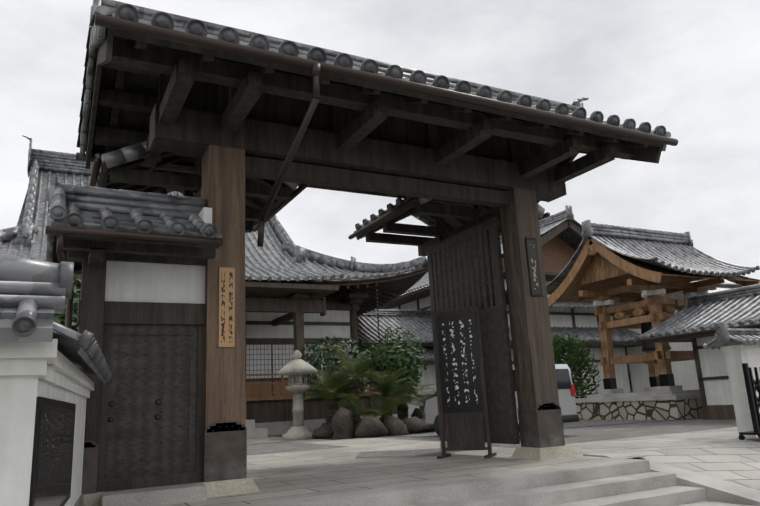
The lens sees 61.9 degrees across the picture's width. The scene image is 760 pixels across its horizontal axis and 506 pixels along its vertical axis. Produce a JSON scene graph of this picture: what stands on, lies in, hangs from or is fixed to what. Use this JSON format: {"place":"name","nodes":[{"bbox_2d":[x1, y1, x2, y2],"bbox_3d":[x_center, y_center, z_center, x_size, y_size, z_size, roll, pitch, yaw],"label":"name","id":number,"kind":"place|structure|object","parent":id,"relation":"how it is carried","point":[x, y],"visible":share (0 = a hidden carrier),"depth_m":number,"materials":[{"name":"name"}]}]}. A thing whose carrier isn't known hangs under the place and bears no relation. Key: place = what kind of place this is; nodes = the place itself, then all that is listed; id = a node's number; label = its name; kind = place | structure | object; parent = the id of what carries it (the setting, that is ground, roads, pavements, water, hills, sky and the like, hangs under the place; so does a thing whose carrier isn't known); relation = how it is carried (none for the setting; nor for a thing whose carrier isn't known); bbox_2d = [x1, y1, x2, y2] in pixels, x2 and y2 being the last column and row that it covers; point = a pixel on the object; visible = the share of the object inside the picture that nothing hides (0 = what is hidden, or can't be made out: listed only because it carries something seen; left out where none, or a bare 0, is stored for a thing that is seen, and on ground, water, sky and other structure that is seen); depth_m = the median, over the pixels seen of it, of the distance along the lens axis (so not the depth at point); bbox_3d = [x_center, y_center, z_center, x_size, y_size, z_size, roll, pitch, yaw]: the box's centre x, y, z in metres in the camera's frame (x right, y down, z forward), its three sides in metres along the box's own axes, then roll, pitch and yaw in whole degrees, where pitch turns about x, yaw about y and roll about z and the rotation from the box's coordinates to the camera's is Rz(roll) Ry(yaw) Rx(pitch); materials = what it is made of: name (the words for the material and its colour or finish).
{"place":"outdoors","nodes":[
{"label":"outdoors","id":0,"kind":"place"},
{"bbox_2d":[74,494,83,505],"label":"wing wall base","id":1,"kind":"object","parent":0,"point":[80,501],"visible":1,"depth_m":6.61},
{"bbox_2d":[245,413,411,438],"bbox_3d":[-10.993,8.437,30.316,19.500,0.630,20.700,4,-15,-27],"label":"hall stone base","id":2,"kind":"object","parent":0,"point":[260,430],"visible":0.06,"depth_m":24.39,"materials":[{"name":"grey stone"}]},
{"bbox_2d":[59,265,427,422],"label":"hall","id":3,"kind":"structure","parent":2,"relation":"on","point":[295,301],"depth_m":27.02,"materials":[{"name":"white paint"}]},
{"bbox_2d":[0,135,427,279],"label":"hall roof tiles","id":4,"kind":"object","parent":3,"relation":"on","point":[281,254],"visible":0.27,"depth_m":29.48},
{"bbox_2d":[30,258,421,280],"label":"hall eave discs","id":5,"kind":"object","parent":3,"relation":"attached to","point":[297,278],"visible":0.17,"depth_m":24.08,"materials":[{"name":"grey tile"}]},
{"bbox_2d":[246,344,350,378],"bbox_3d":[-8.112,4.416,25.314,15.360,1.480,0.060,4,-15,-27],"label":"lattice window","id":6,"kind":"structure","parent":3,"relation":"in","point":[258,358],"depth_m":27.06,"materials":[{"name":"white paper"}]},
{"bbox_2d":[245,372,380,417],"bbox_3d":[-11.216,7.316,30.900,18.700,1.840,19.200,4,-15,-27],"label":"wooden wall panel","id":7,"kind":"object","parent":3,"relation":"attached to","point":[258,390],"visible":0.08,"depth_m":26.39,"materials":[{"name":"brown wood"}]},
{"bbox_2d":[245,266,427,398],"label":"hall gutters","id":8,"kind":"object","parent":3,"relation":"attached to","point":[358,280],"visible":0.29,"depth_m":26.74,"materials":[{"name":"grey metal"}]},
{"bbox_2d":[0,0,759,295],"label":"sky","id":9,"kind":"structure","parent":0,"point":[689,68],"materials":[{"name":"white"}]},
{"bbox_2d":[268,418,736,458],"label":"ground","id":10,"kind":"structure","parent":0,"point":[582,433],"depth_m":16.71,"materials":[{"name":"grey stone"}]},
{"bbox_2d":[53,276,600,401],"bbox_3d":[-0.561,3.813,20.598,22.798,3.947,5.789,10,-18,-43],"label":"tree","id":11,"kind":"object","parent":10,"relation":"on","point":[398,358],"visible":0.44,"depth_m":23.83,"materials":[{"name":"green plant"}]},
{"bbox_2d":[289,343,436,420],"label":"cycad fronds","id":12,"kind":"object","parent":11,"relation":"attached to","point":[384,389],"visible":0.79,"depth_m":20.79,"materials":[{"name":"green plant"}]},
{"bbox_2d":[300,336,436,424],"bbox_3d":[-1.465,4.276,20.944,20.960,3.532,6.002,11,-19,-45],"label":"bush","id":13,"kind":"object","parent":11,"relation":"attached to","point":[329,357],"depth_m":22.50,"materials":[{"name":"green plant"}]},
{"bbox_2d":[277,431,435,439],"bbox_3d":[0.178,6.168,21.826,6.200,0.001,5.200,4,-15,-27],"label":"garden moss bed","id":14,"kind":"object","parent":10,"relation":"on","point":[358,437],"visible":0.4,"depth_m":19.68,"materials":[{"name":"green plant"}]},
{"bbox_2d":[312,407,434,438],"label":"garden rocks","id":15,"kind":"object","parent":10,"relation":"on","point":[341,426],"visible":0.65,"depth_m":19.35,"materials":[{"name":"grey stone"}]},
{"bbox_2d":[160,437,641,505],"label":"gate paving","id":16,"kind":"structure","parent":10,"relation":"on","point":[289,475],"depth_m":9.75,"materials":[{"name":"grey stone"}]},
{"bbox_2d":[100,482,206,505],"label":"stone threshold","id":17,"kind":"object","parent":16,"relation":"on","point":[171,494],"visible":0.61,"depth_m":7.17,"materials":[{"name":"grey stone"}]},
{"bbox_2d":[277,350,317,440],"bbox_3d":[-2.630,4.519,20.285,1.320,2.800,1.320,4,-15,-27],"label":"stone lantern","id":18,"kind":"object","parent":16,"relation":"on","point":[297,369],"visible":0.96,"depth_m":20.04,"materials":[{"name":"grey stone"}]},
{"bbox_2d":[84,442,577,505],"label":"gate plinth stones","id":19,"kind":"object","parent":16,"relation":"on","point":[231,487],"visible":0.35,"depth_m":7.83,"materials":[{"name":"beige stone"}]},
{"bbox_2d":[247,441,447,458],"bbox_3d":[-1.901,4.591,14.684,4.550,0.001,8.850,4,-15,-27],"label":"gravel patch","id":20,"kind":"object","parent":16,"relation":"on","point":[269,448],"visible":0.5,"depth_m":14.86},
{"bbox_2d":[52,27,663,492],"bbox_3d":[-0.372,0.349,10.545,9.080,5.869,5.503,4,-15,-27],"label":"timber gate","id":21,"kind":"object","parent":16,"relation":"on","point":[392,141],"visible":0.75,"depth_m":9.35,"materials":[{"name":"brown wood"}]},
{"bbox_2d":[105,207,211,303],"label":"gate plaster panels","id":22,"kind":"object","parent":21,"relation":"attached to","point":[147,282],"visible":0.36,"depth_m":8.10,"materials":[{"name":"white paint"}]},
{"bbox_2d":[201,145,244,428],"bbox_3d":[-2.119,0.704,8.511,0.500,4.420,0.450,4,-15,-27],"label":"gate post","id":23,"kind":"object","parent":21,"relation":"attached to","point":[223,182],"visible":0.57,"depth_m":8.39,"materials":[{"name":"brown wood"}]},
{"bbox_2d":[218,267,234,346],"bbox_3d":[-2.007,0.704,8.296,0.210,1.050,0.018,4,-15,-27],"label":"sign frame","id":24,"kind":"object","parent":21,"relation":"attached to","point":[218,319],"visible":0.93,"depth_m":8.23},
{"bbox_2d":[219,268,234,345],"bbox_3d":[-2.003,0.702,8.287,0.200,1.030,0.001,4,-15,-27],"label":"sign","id":25,"kind":"object","parent":24,"relation":"on","point":[226,304],"visible":1,"depth_m":8.29,"materials":[{"name":"beige wood"}]},
{"bbox_2d":[104,217,519,479],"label":"gate doors","id":26,"kind":"structure","parent":21,"relation":"attached to","point":[456,271],"depth_m":7.97,"materials":[{"name":"brown wood"}]},
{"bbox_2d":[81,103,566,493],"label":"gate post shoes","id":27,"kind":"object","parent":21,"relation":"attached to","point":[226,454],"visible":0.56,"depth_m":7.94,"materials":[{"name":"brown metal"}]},
{"bbox_2d":[108,221,563,477],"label":"door fittings","id":28,"kind":"object","parent":21,"relation":"attached to","point":[194,354],"visible":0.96,"depth_m":7.93,"materials":[{"name":"black metal"}]},
{"bbox_2d":[46,0,670,261],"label":"roof tiles","id":29,"kind":"object","parent":21,"relation":"attached to","point":[162,210],"visible":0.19,"depth_m":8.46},
{"bbox_2d":[45,13,677,328],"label":"gate gutters","id":30,"kind":"object","parent":21,"relation":"attached to","point":[315,68],"visible":0.81,"depth_m":7.83,"materials":[{"name":"brown metal"}]},
{"bbox_2d":[499,187,558,407],"bbox_3d":[2.576,1.037,10.948,0.500,4.420,0.450,4,-15,-27],"label":"gate post","id":31,"kind":"object","parent":21,"relation":"attached to","point":[533,357],"visible":0.64,"depth_m":10.79,"materials":[{"name":"brown wood"}]},
{"bbox_2d":[525,237,542,296],"bbox_3d":[2.647,0.239,10.919,0.240,1.030,0.023,4,-15,-27],"label":"sign frame","id":32,"kind":"object","parent":21,"relation":"attached to","point":[536,295],"visible":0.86,"depth_m":10.89,"materials":[{"name":"black metal"}]},
{"bbox_2d":[527,240,540,293],"bbox_3d":[2.653,0.236,10.908,0.200,0.950,0.001,4,-15,-27],"label":"sign","id":33,"kind":"object","parent":32,"relation":"attached to","point":[534,267],"visible":1,"depth_m":10.91,"materials":[{"name":"black wood"}]},
{"bbox_2d":[432,305,496,458],"bbox_3d":[1.449,2.283,11.318,0.560,2.620,0.900,23,-29,-62],"label":"sign stand","id":34,"kind":"object","parent":16,"relation":"on","point":[464,430],"visible":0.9,"depth_m":11.17,"materials":[{"name":"brown wood"}]},
{"bbox_2d":[437,311,483,412],"bbox_3d":[1.427,1.960,11.383,0.444,1.760,0.592,4,-15,-27],"label":"notice board","id":35,"kind":"object","parent":34,"relation":"attached to","point":[459,366],"visible":1,"depth_m":11.38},
{"bbox_2d":[424,364,576,423],"bbox_3d":[3.001,3.830,16.968,2.000,1.350,4.500,4,-15,-27],"label":"van body","id":36,"kind":"object","parent":10,"relation":"on","point":[567,403],"visible":0.1,"depth_m":15.33,"materials":[{"name":"white metal"}]},
{"bbox_2d":[434,415,578,435],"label":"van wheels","id":37,"kind":"object","parent":36,"relation":"attached to","point":[570,418],"visible":0.1,"depth_m":15.19,"materials":[{"name":"black rubber"}]},
{"bbox_2d":[513,369,570,390],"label":"van windows","id":38,"kind":"structure","parent":36,"relation":"attached to","point":[563,379],"depth_m":15.33,"materials":[{"name":"black glass"}]},
{"bbox_2d":[570,384,575,395],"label":"van tail lights","id":39,"kind":"object","parent":36,"relation":"attached to","point":[572,389],"visible":0.39,"depth_m":15.36},
{"bbox_2d":[380,418,699,436],"bbox_3d":[8.573,5.009,19.844,18.071,0.496,2.930,-1,-13,-10],"label":"kerb","id":40,"kind":"object","parent":10,"relation":"on","point":[563,428],"visible":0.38,"depth_m":18.65,"materials":[{"name":"grey stone"}]},
{"bbox_2d":[576,398,703,419],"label":"stone base wall","id":41,"kind":"structure","parent":10,"relation":"on","point":[679,409],"depth_m":21.28,"materials":[{"name":"beige stone"}]},
{"bbox_2d":[575,385,700,402],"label":"bell tower capstones","id":42,"kind":"object","parent":41,"relation":"on","point":[677,392],"visible":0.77,"depth_m":21.67,"materials":[{"name":"grey stone"}]},
{"bbox_2d":[548,238,759,378],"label":"bell tower frame","id":43,"kind":"object","parent":10,"relation":"on","point":[604,273],"visible":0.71,"depth_m":23.58,"materials":[{"name":"brown wood"}]},
{"bbox_2d":[587,244,684,320],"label":"carved wood ornaments","id":44,"kind":"object","parent":43,"relation":"attached to","point":[618,315],"visible":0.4,"depth_m":23.20},
{"bbox_2d":[603,374,674,388],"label":"post base covers","id":45,"kind":"object","parent":43,"relation":"attached to","point":[654,381],"visible":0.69,"depth_m":23.76,"materials":[{"name":"black metal"}]},
{"bbox_2d":[593,289,707,307],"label":"beam end caps","id":46,"kind":"object","parent":43,"relation":"attached to","point":[644,294],"visible":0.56,"depth_m":23.34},
{"bbox_2d":[546,220,755,292],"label":"bell tower roof tiles","id":47,"kind":"object","parent":43,"relation":"on","point":[679,250],"visible":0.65,"depth_m":23.96,"materials":[{"name":"grey tile"}]},
{"bbox_2d":[547,257,759,293],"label":"roof edge tiles","id":48,"kind":"object","parent":47,"relation":"attached to","point":[711,273],"visible":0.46,"depth_m":21.87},
{"bbox_2d":[641,311,670,351],"bbox_3d":[10.302,2.901,23.866,1.040,1.550,1.024,4,-15,-27],"label":"temple bell","id":49,"kind":"object","parent":43,"relation":"hanging from","point":[647,346],"visible":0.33,"depth_m":23.59,"materials":[{"name":"brown metal"}]},
{"bbox_2d":[358,219,759,436],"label":"side buildings","id":50,"kind":"structure","parent":0,"point":[726,361],"depth_m":32.41,"materials":[{"name":"white paint"}]},
{"bbox_2d":[357,205,759,359],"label":"building roof tiles","id":51,"kind":"object","parent":50,"relation":"on","point":[734,303],"visible":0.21,"depth_m":31.71,"materials":[{"name":"grey tile"}]},
{"bbox_2d":[503,236,575,272],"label":"gable wall","id":52,"kind":"structure","parent":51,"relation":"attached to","point":[558,252],"depth_m":35.39,"materials":[{"name":"brown wood"}]},
{"bbox_2d":[360,283,759,360],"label":"building eave discs","id":53,"kind":"object","parent":51,"relation":"attached to","point":[745,341],"visible":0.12,"depth_m":20.04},
{"bbox_2d":[636,323,759,341],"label":"roof gutter","id":54,"kind":"object","parent":50,"relation":"attached to","point":[695,333],"visible":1,"depth_m":18.79,"materials":[{"name":"grey metal"}]},
{"label":"street","id":55,"kind":"structure","parent":0,"visible":0},
{"bbox_2d":[0,339,93,505],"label":"wall","id":56,"kind":"structure","parent":55,"relation":"on","point":[30,372],"depth_m":3.06,"materials":[{"name":"white paint"}]},
{"bbox_2d":[29,396,75,505],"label":"sign frame","id":57,"kind":"object","parent":56,"relation":"attached to","point":[46,402],"visible":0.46,"depth_m":3.17,"materials":[{"name":"black wood"}]},
{"bbox_2d":[34,407,74,505],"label":"wall plaque","id":58,"kind":"object","parent":57,"relation":"in","point":[54,460],"depth_m":3.88,"materials":[{"name":"black stone"}]},
{"bbox_2d":[0,254,105,383],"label":"wall roof tiles","id":59,"kind":"object","parent":56,"relation":"on","point":[32,287],"visible":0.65,"depth_m":3.30,"materials":[{"name":"grey ceramic"}]},
{"bbox_2d":[12,262,111,381],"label":"wall coping discs","id":60,"kind":"object","parent":56,"relation":"on","point":[24,324],"visible":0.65,"depth_m":3.40,"materials":[{"name":"grey ceramic"}]},
{"bbox_2d":[238,452,759,505],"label":"gate steps","id":61,"kind":"structure","parent":55,"relation":"on","point":[639,481],"depth_m":7.96,"materials":[{"name":"stone"}]},
{"bbox_2d":[565,427,759,505],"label":"ramp paving","id":62,"kind":"structure","parent":55,"relation":"on","point":[727,454],"depth_m":10.49,"materials":[{"name":"grey stone"}]},
{"bbox_2d":[739,363,759,439],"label":"metal gate","id":63,"kind":"structure","parent":62,"relation":"on","point":[752,384],"depth_m":11.55,"materials":[{"name":"black metal"}]}
]}

